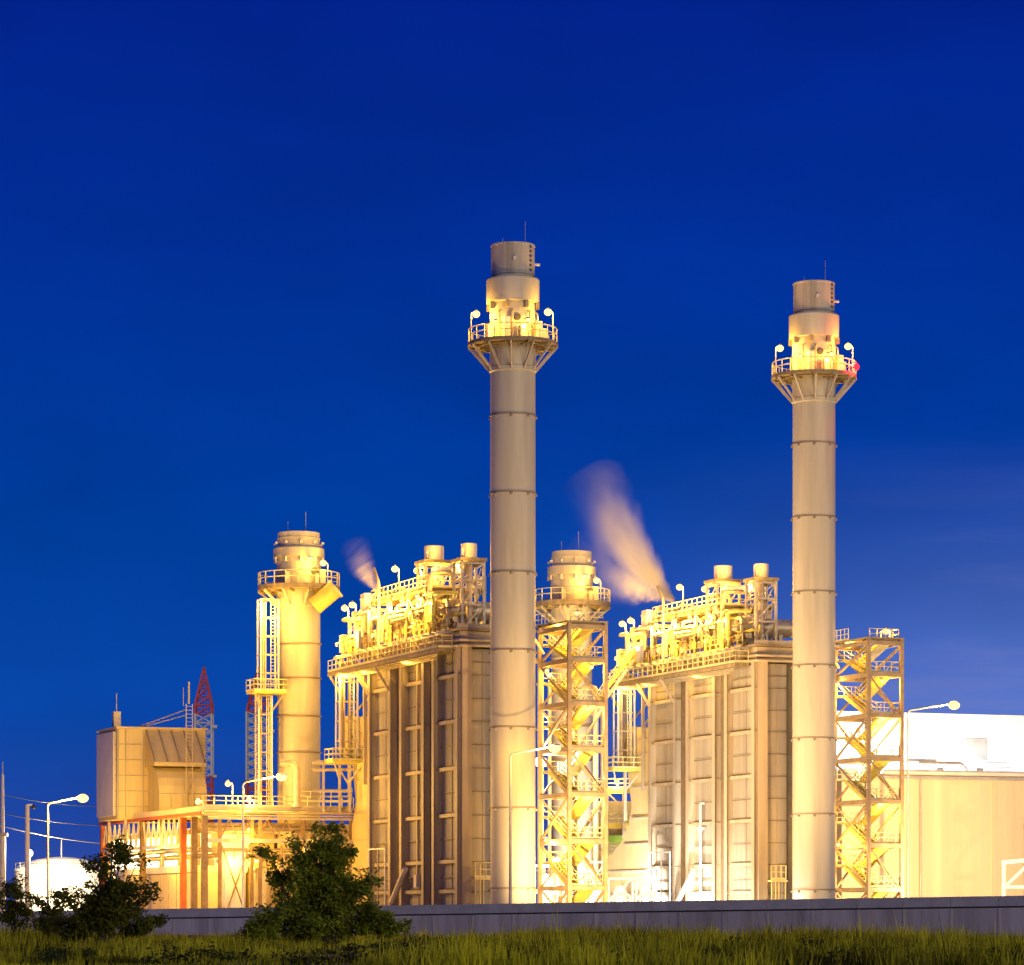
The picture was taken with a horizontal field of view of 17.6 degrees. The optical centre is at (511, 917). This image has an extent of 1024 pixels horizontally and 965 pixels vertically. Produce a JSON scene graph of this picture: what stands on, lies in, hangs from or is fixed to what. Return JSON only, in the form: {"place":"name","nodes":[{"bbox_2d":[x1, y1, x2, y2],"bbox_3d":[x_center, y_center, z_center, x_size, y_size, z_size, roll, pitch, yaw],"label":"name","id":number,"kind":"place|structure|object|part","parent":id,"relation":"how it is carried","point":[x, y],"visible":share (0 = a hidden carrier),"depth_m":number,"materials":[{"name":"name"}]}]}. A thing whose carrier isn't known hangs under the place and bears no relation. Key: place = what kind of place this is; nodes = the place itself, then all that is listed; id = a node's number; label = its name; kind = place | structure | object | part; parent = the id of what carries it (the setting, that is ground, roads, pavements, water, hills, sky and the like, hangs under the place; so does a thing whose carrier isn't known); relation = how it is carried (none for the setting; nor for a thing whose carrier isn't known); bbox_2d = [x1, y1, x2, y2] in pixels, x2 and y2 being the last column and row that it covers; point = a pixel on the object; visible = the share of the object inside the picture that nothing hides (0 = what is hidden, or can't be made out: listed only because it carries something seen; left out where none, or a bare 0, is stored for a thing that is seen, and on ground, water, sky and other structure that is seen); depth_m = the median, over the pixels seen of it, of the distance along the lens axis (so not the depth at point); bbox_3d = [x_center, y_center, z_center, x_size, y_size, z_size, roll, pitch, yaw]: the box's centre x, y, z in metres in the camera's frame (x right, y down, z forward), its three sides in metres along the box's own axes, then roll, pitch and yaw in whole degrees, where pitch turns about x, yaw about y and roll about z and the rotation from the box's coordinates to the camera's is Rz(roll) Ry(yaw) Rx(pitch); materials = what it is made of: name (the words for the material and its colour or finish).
{"place":"outdoors","nodes":[
{"label":"outdoors","id":0,"kind":"place"},
{"bbox_2d":[0,906,1023,964],"bbox_3d":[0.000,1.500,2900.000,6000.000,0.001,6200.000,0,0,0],"label":"ground","id":1,"kind":"structure","parent":0,"point":[304,954],"depth_m":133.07,"materials":[{"name":"green plant"}]},
{"bbox_2d":[0,874,43,937],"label":"shrub","id":2,"kind":"object","parent":1,"relation":"on","point":[13,909],"visible":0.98,"depth_m":199.58,"materials":[{"name":"green plant"}]},
{"bbox_2d":[23,887,68,937],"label":"shrub","id":3,"kind":"object","parent":1,"relation":"on","point":[49,910],"visible":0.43,"depth_m":206.42,"materials":[{"name":"green plant"}]},
{"bbox_2d":[38,905,93,942],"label":"shrub","id":4,"kind":"object","parent":1,"relation":"on","point":[69,928],"visible":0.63,"depth_m":195.89,"materials":[{"name":"green plant"}]},
{"bbox_2d":[54,830,163,943],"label":"tree","id":5,"kind":"object","parent":1,"relation":"on","point":[104,908],"visible":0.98,"depth_m":181.57,"materials":[{"name":"green plant"}]},
{"bbox_2d":[114,913,169,940],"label":"shrub","id":6,"kind":"object","parent":1,"relation":"on","point":[132,928],"visible":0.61,"depth_m":197.72,"materials":[{"name":"green plant"}]},
{"bbox_2d":[194,667,216,822],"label":"lattice mast","id":7,"kind":"object","parent":1,"relation":"on","point":[211,776],"visible":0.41,"depth_m":598.91,"materials":[{"name":"red metal"}]},
{"bbox_2d":[245,668,274,822],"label":"lattice mast","id":8,"kind":"object","parent":1,"relation":"on","point":[250,702],"visible":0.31,"depth_m":617.82,"materials":[{"name":"metal"}]},
{"bbox_2d":[237,905,294,941],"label":"shrub","id":9,"kind":"object","parent":1,"relation":"on","point":[269,926],"visible":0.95,"depth_m":184.47,"materials":[{"name":"green plant"}]},
{"bbox_2d":[250,821,386,941],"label":"tree","id":10,"kind":"object","parent":1,"relation":"on","point":[320,901],"visible":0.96,"depth_m":189.40,"materials":[{"name":"green plant"}]},
{"bbox_2d":[353,898,415,941],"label":"shrub","id":11,"kind":"object","parent":1,"relation":"on","point":[387,926],"visible":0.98,"depth_m":189.50,"materials":[{"name":"green plant"}]},
{"bbox_2d":[0,0,1023,907],"label":"sky","id":12,"kind":"structure","parent":0,"point":[245,245],"materials":[{"name":"blue"}]},
{"bbox_2d":[592,778,631,875],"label":"equipment building","id":13,"kind":"structure","parent":0,"point":[617,826],"depth_m":394.50,"materials":[{"name":"yellow paint"}]},
{"bbox_2d":[608,878,632,901],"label":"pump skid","id":14,"kind":"object","parent":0,"point":[621,893],"visible":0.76,"depth_m":332.35,"materials":[{"name":"metal"}]},
{"bbox_2d":[837,711,1023,897],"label":"turbine hall","id":15,"kind":"structure","parent":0,"point":[966,828],"depth_m":352.84,"materials":[{"name":"white paint"}]},
{"label":"yard","id":16,"kind":"structure","parent":0,"visible":0},
{"bbox_2d":[0,762,7,910],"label":"flood mast","id":17,"kind":"object","parent":16,"relation":"on","point":[3,834],"visible":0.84,"depth_m":399.77,"materials":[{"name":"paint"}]},
{"bbox_2d":[0,793,96,806],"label":"overhead wire","id":18,"kind":"object","parent":17,"relation":"attached to","point":[49,802],"visible":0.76,"depth_m":400.97,"materials":[{"name":"metal"}]},
{"bbox_2d":[0,825,99,843],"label":"overhead wire","id":19,"kind":"object","parent":17,"relation":"attached to","point":[50,836],"visible":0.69,"depth_m":408.97,"materials":[{"name":"metal"}]},
{"bbox_2d":[4,813,106,825],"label":"overhead wire","id":20,"kind":"object","parent":17,"relation":"attached to","point":[57,822],"visible":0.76,"depth_m":404.97,"materials":[{"name":"metal"}]},
{"bbox_2d":[25,804,35,907],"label":"camera pole","id":21,"kind":"object","parent":16,"relation":"on","point":[27,840],"visible":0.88,"depth_m":383.79,"materials":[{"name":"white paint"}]},
{"bbox_2d":[13,840,106,910],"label":"storage tank","id":22,"kind":"object","parent":16,"relation":"on","point":[64,872],"visible":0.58,"depth_m":419.63,"materials":[{"name":"white metal"}]},
{"bbox_2d":[46,794,88,903],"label":"street lamp","id":23,"kind":"object","parent":16,"relation":"on","point":[82,798],"visible":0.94,"depth_m":339.90,"materials":[{"name":"metal"}]},
{"bbox_2d":[96,682,207,902],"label":"filter house","id":24,"kind":"structure","parent":16,"relation":"on","point":[140,769],"depth_m":360.43,"materials":[{"name":"white paint"}]},
{"bbox_2d":[113,865,246,908],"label":"generator enclosure","id":25,"kind":"object","parent":16,"relation":"on","point":[168,878],"visible":0.38,"depth_m":351.36,"materials":[{"name":"white paint"}]},
{"bbox_2d":[98,795,354,908],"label":"pipe rack","id":26,"kind":"object","parent":16,"relation":"on","point":[204,813],"visible":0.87,"depth_m":338.67,"materials":[{"name":"beige metal"}]},
{"bbox_2d":[195,798,201,804],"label":"post lamp","id":27,"kind":"object","parent":26,"relation":"on","point":[198,801],"visible":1,"depth_m":336.69,"materials":[{"name":"glass"}]},
{"bbox_2d":[225,780,232,804],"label":"post lamp","id":28,"kind":"object","parent":26,"relation":"on","point":[227,783],"visible":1,"depth_m":336.81,"materials":[{"name":"metal"}]},
{"bbox_2d":[280,759,301,806],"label":"gooseneck pipe","id":29,"kind":"object","parent":26,"relation":"attached to","point":[294,764],"visible":1,"depth_m":337.70,"materials":[{"name":"metal"}]},
{"bbox_2d":[300,760,352,811],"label":"pipe bridge","id":30,"kind":"structure","parent":26,"relation":"on","point":[339,790],"depth_m":338.86,"materials":[{"name":"metal"}]},
{"bbox_2d":[112,824,348,907],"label":"hall","id":31,"kind":"structure","parent":16,"relation":"on","point":[211,862],"depth_m":355.12,"materials":[{"name":"white paint"}]},
{"bbox_2d":[222,852,244,907],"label":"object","id":32,"kind":"object","parent":16,"relation":"on","point":[235,865],"visible":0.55,"depth_m":336.97,"materials":[{"name":"white paint"}]},
{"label":"door","id":33,"kind":"part","parent":32,"relation":"part of","materials":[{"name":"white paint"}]},
{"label":"door","id":34,"kind":"part","parent":32,"relation":"part of","materials":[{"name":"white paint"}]},
{"bbox_2d":[254,858,273,906],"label":"process vessel","id":35,"kind":"object","parent":16,"relation":"on","point":[266,887],"visible":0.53,"depth_m":339.91,"materials":[{"name":"metal"}]},
{"bbox_2d":[242,773,286,907],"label":"street lamp","id":36,"kind":"object","parent":16,"relation":"on","point":[281,776],"visible":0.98,"depth_m":321.90,"materials":[{"name":"metal"}]},
{"bbox_2d":[276,848,290,900],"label":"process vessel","id":37,"kind":"object","parent":16,"relation":"on","point":[280,869],"visible":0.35,"depth_m":341.67,"materials":[{"name":"metal"}]},
{"bbox_2d":[258,512,339,894],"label":"bypass stack","id":38,"kind":"object","parent":16,"relation":"on","point":[298,582],"visible":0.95,"depth_m":344.99,"materials":[{"name":"paint"}]},
{"bbox_2d":[255,695,272,804],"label":"caged ladder","id":39,"kind":"object","parent":38,"relation":"attached to","point":[258,750],"visible":0.87,"depth_m":344.13,"materials":[{"name":"beige metal"}]},
{"bbox_2d":[246,598,287,712],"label":"caged ladder","id":40,"kind":"object","parent":38,"relation":"attached to","point":[263,690],"visible":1,"depth_m":343.69,"materials":[{"name":"beige metal"}]},
{"bbox_2d":[320,559,327,582],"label":"post lamp","id":41,"kind":"object","parent":38,"relation":"on","point":[323,562],"visible":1,"depth_m":344.54,"materials":[{"name":"metal"}]},
{"bbox_2d":[308,580,342,612],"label":"inclined duct","id":42,"kind":"object","parent":38,"relation":"attached to","point":[325,596],"visible":1,"depth_m":342.68,"materials":[{"name":"yellow metal"}]},
{"bbox_2d":[328,567,536,905],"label":"heat recovery boiler","id":43,"kind":"object","parent":16,"relation":"on","point":[454,773],"visible":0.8,"depth_m":316.98,"materials":[{"name":"beige metal"}]},
{"bbox_2d":[324,661,362,782],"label":"caged ladder","id":44,"kind":"object","parent":43,"relation":"attached to","point":[341,759],"visible":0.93,"depth_m":337.71,"materials":[{"name":"beige metal"}]},
{"bbox_2d":[341,604,348,616],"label":"post lamp","id":45,"kind":"object","parent":43,"relation":"on","point":[344,607],"visible":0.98,"depth_m":337.77,"materials":[{"name":"metal"}]},
{"bbox_2d":[349,601,356,610],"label":"post lamp","id":46,"kind":"object","parent":43,"relation":"on","point":[352,604],"visible":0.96,"depth_m":336.28,"materials":[{"name":"metal"}]},
{"bbox_2d":[391,565,398,591],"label":"post lamp","id":47,"kind":"object","parent":43,"relation":"on","point":[394,568],"visible":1,"depth_m":325.78,"materials":[{"name":"metal"}]},
{"bbox_2d":[334,564,465,678],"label":"roof piping","id":48,"kind":"object","parent":43,"relation":"on","point":[361,636],"visible":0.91,"depth_m":322.62,"materials":[{"name":"metal"}]},
{"bbox_2d":[384,607,448,634],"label":"steam drum","id":49,"kind":"object","parent":43,"relation":"on","point":[394,623],"visible":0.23,"depth_m":327.68,"materials":[{"name":"metal"}]},
{"bbox_2d":[414,660,419,886],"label":"cable duct","id":50,"kind":"object","parent":43,"relation":"attached to","point":[417,880],"visible":0.86,"depth_m":319.61,"materials":[{"name":"metal"}]},
{"bbox_2d":[414,545,451,634],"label":"vent silencer","id":51,"kind":"object","parent":43,"relation":"on","point":[435,557],"visible":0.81,"depth_m":317.35,"materials":[{"name":"paint"}]},
{"bbox_2d":[431,566,439,584],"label":"post lamp","id":52,"kind":"object","parent":43,"relation":"on","point":[434,568],"visible":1,"depth_m":317.04,"materials":[{"name":"metal"}]},
{"bbox_2d":[408,609,481,627],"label":"steam drum","id":53,"kind":"object","parent":43,"relation":"on","point":[420,615],"visible":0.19,"depth_m":319.54,"materials":[{"name":"metal"}]},
{"bbox_2d":[436,593,489,629],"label":"steam drum","id":54,"kind":"object","parent":43,"relation":"on","point":[475,608],"visible":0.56,"depth_m":313.39,"materials":[{"name":"metal"}]},
{"bbox_2d":[451,543,486,628],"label":"vent silencer","id":55,"kind":"object","parent":43,"relation":"on","point":[468,558],"visible":0.91,"depth_m":311.78,"materials":[{"name":"paint"}]},
{"bbox_2d":[0,896,1023,937],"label":"perimeter wall","id":56,"kind":"structure","parent":16,"relation":"on","point":[1006,913],"depth_m":246.31,"materials":[{"name":"concrete"}]},
{"bbox_2d":[468,221,557,903],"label":"exhaust stack","id":57,"kind":"object","parent":16,"relation":"on","point":[513,342],"visible":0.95,"depth_m":298.21,"materials":[{"name":"paint"}]},
{"bbox_2d":[470,309,479,340],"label":"post lamp","id":58,"kind":"object","parent":57,"relation":"on","point":[476,313],"visible":1,"depth_m":299.00,"materials":[{"name":"metal"}]},
{"bbox_2d":[544,307,553,339],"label":"post lamp","id":59,"kind":"object","parent":57,"relation":"on","point":[547,311],"visible":1,"depth_m":298.84,"materials":[{"name":"metal"}]},
{"bbox_2d":[509,743,560,903],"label":"street lamp","id":60,"kind":"object","parent":16,"relation":"on","point":[554,747],"visible":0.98,"depth_m":290.91,"materials":[{"name":"metal"}]},
{"bbox_2d":[535,658,544,875],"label":"riser pipe","id":61,"kind":"object","parent":16,"relation":"on","point":[543,870],"visible":0.16,"depth_m":327.89,"materials":[{"name":"metal"}]},
{"bbox_2d":[536,682,550,874],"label":"riser pipe","id":62,"kind":"object","parent":16,"relation":"on","point":[549,781],"visible":0.33,"depth_m":331.83,"materials":[{"name":"metal"}]},
{"bbox_2d":[535,865,557,902],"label":"pump skid","id":63,"kind":"object","parent":16,"relation":"on","point":[549,882],"visible":0.31,"depth_m":322.36,"materials":[{"name":"metal"}]},
{"bbox_2d":[544,851,572,901],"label":"pump skid","id":64,"kind":"object","parent":16,"relation":"on","point":[554,880],"visible":0.16,"depth_m":329.15,"materials":[{"name":"metal"}]},
{"bbox_2d":[535,611,607,902],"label":"stair tower","id":65,"kind":"structure","parent":16,"relation":"on","point":[575,748],"depth_m":306.92,"materials":[{"name":"metal"}]},
{"bbox_2d":[535,532,610,883],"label":"bypass stack","id":66,"kind":"object","parent":16,"relation":"on","point":[572,588],"visible":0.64,"depth_m":363.14,"materials":[{"name":"metal"}]},
{"bbox_2d":[593,577,600,599],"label":"post lamp","id":67,"kind":"object","parent":66,"relation":"on","point":[596,580],"visible":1,"depth_m":362.56,"materials":[{"name":"metal"}]},
{"bbox_2d":[563,871,594,901],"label":"pump skid","id":68,"kind":"object","parent":16,"relation":"on","point":[591,896],"visible":0.04,"depth_m":325.15,"materials":[{"name":"metal"}]},
{"bbox_2d":[582,685,599,873],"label":"riser pipe","id":69,"kind":"object","parent":16,"relation":"on","point":[596,800],"visible":0.4,"depth_m":329.76,"materials":[{"name":"metal"}]},
{"bbox_2d":[583,861,602,901],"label":"pump skid","id":70,"kind":"object","parent":16,"relation":"on","point":[597,893],"visible":0.11,"depth_m":329.15,"materials":[{"name":"metal"}]},
{"bbox_2d":[590,712,602,878],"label":"riser pipe","id":71,"kind":"object","parent":16,"relation":"on","point":[601,810],"visible":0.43,"depth_m":331.83,"materials":[{"name":"metal"}]},
{"bbox_2d":[622,872,644,901],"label":"pump skid","id":72,"kind":"object","parent":16,"relation":"on","point":[629,887],"visible":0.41,"depth_m":337.36,"materials":[{"name":"metal"}]},
{"bbox_2d":[636,876,656,901],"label":"pump skid","id":73,"kind":"object","parent":16,"relation":"on","point":[646,893],"visible":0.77,"depth_m":333.15,"materials":[{"name":"metal"}]},
{"bbox_2d":[608,585,792,901],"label":"heat recovery boiler","id":74,"kind":"object","parent":16,"relation":"on","point":[720,747],"visible":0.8,"depth_m":335.12,"materials":[{"name":"white paint"}]},
{"bbox_2d":[599,640,635,709],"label":"link stair","id":75,"kind":"object","parent":74,"relation":"attached to","point":[619,671],"visible":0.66,"depth_m":351.08,"materials":[{"name":"beige metal"}]},
{"bbox_2d":[619,620,625,666],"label":"post lamp","id":76,"kind":"object","parent":74,"relation":"on","point":[622,623],"visible":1,"depth_m":355.84,"materials":[{"name":"metal"}]},
{"bbox_2d":[608,674,640,789],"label":"caged ladder","id":77,"kind":"object","parent":74,"relation":"attached to","point":[620,763],"visible":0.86,"depth_m":355.71,"materials":[{"name":"metal"}]},
{"bbox_2d":[627,617,634,626],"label":"post lamp","id":78,"kind":"object","parent":74,"relation":"on","point":[630,620],"visible":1,"depth_m":354.24,"materials":[{"name":"metal"}]},
{"bbox_2d":[676,583,683,609],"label":"post lamp","id":79,"kind":"object","parent":74,"relation":"on","point":[679,586],"visible":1,"depth_m":344.08,"materials":[{"name":"metal"}]},
{"bbox_2d":[668,624,703,655],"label":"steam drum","id":80,"kind":"object","parent":74,"relation":"on","point":[686,639],"visible":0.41,"depth_m":345.95,"materials":[{"name":"metal"}]},
{"bbox_2d":[615,583,759,690],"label":"roof piping","id":81,"kind":"object","parent":74,"relation":"on","point":[722,635],"visible":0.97,"depth_m":340.63,"materials":[{"name":"white paint"}]},
{"bbox_2d":[696,802,704,900],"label":"drain pipe","id":82,"kind":"object","parent":74,"relation":"attached to","point":[700,828],"visible":0.95,"depth_m":338.39,"materials":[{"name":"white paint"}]},
{"bbox_2d":[704,565,742,649],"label":"vent silencer","id":83,"kind":"object","parent":74,"relation":"on","point":[725,577],"visible":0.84,"depth_m":335.32,"materials":[{"name":"metal"}]},
{"bbox_2d":[697,620,764,643],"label":"steam drum","id":84,"kind":"object","parent":74,"relation":"on","point":[711,631],"visible":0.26,"depth_m":337.47,"materials":[{"name":"metal"}]},
{"bbox_2d":[744,586,750,643],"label":"post lamp","id":85,"kind":"object","parent":74,"relation":"on","point":[750,603],"visible":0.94,"depth_m":332.05,"materials":[{"name":"metal"}]},
{"bbox_2d":[743,563,778,644],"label":"vent silencer","id":86,"kind":"object","parent":74,"relation":"on","point":[762,577],"visible":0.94,"depth_m":329.84,"materials":[{"name":"metal"}]},
{"bbox_2d":[730,611,792,645],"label":"steam drum","id":87,"kind":"object","parent":74,"relation":"on","point":[784,628],"visible":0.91,"depth_m":331.94,"materials":[{"name":"metal"}]},
{"bbox_2d":[771,261,856,898],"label":"exhaust stack","id":88,"kind":"object","parent":16,"relation":"on","point":[815,375],"visible":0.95,"depth_m":316.20,"materials":[{"name":"metal"}]},
{"bbox_2d":[775,344,783,360],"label":"post lamp","id":89,"kind":"object","parent":88,"relation":"on","point":[779,347],"visible":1,"depth_m":317.04,"materials":[{"name":"metal"}]},
{"bbox_2d":[844,342,852,370],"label":"post lamp","id":90,"kind":"object","parent":88,"relation":"on","point":[848,346],"visible":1,"depth_m":316.75,"materials":[{"name":"metal"}]},
{"bbox_2d":[852,363,858,371],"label":"beacon lamp","id":91,"kind":"object","parent":88,"relation":"attached to","point":[856,366],"visible":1,"depth_m":316.28,"materials":[{"name":"glass"}]},
{"bbox_2d":[835,628,903,897],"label":"stair tower","id":92,"kind":"structure","parent":16,"relation":"on","point":[868,677],"depth_m":324.54,"materials":[{"name":"metal"}]},
{"bbox_2d":[882,627,890,636],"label":"post lamp","id":93,"kind":"object","parent":92,"relation":"on","point":[887,630],"visible":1,"depth_m":323.80,"materials":[{"name":"metal"}]},
{"bbox_2d":[907,701,959,896],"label":"street lamp","id":94,"kind":"object","parent":16,"relation":"on","point":[953,705],"visible":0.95,"depth_m":336.90,"materials":[{"name":"metal"}]},
{"bbox_2d":[1001,858,1023,895],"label":"pipe canopy","id":95,"kind":"object","parent":16,"relation":"on","point":[1017,874],"visible":0.73,"depth_m":337.82,"materials":[{"name":"white metal"}]}
]}

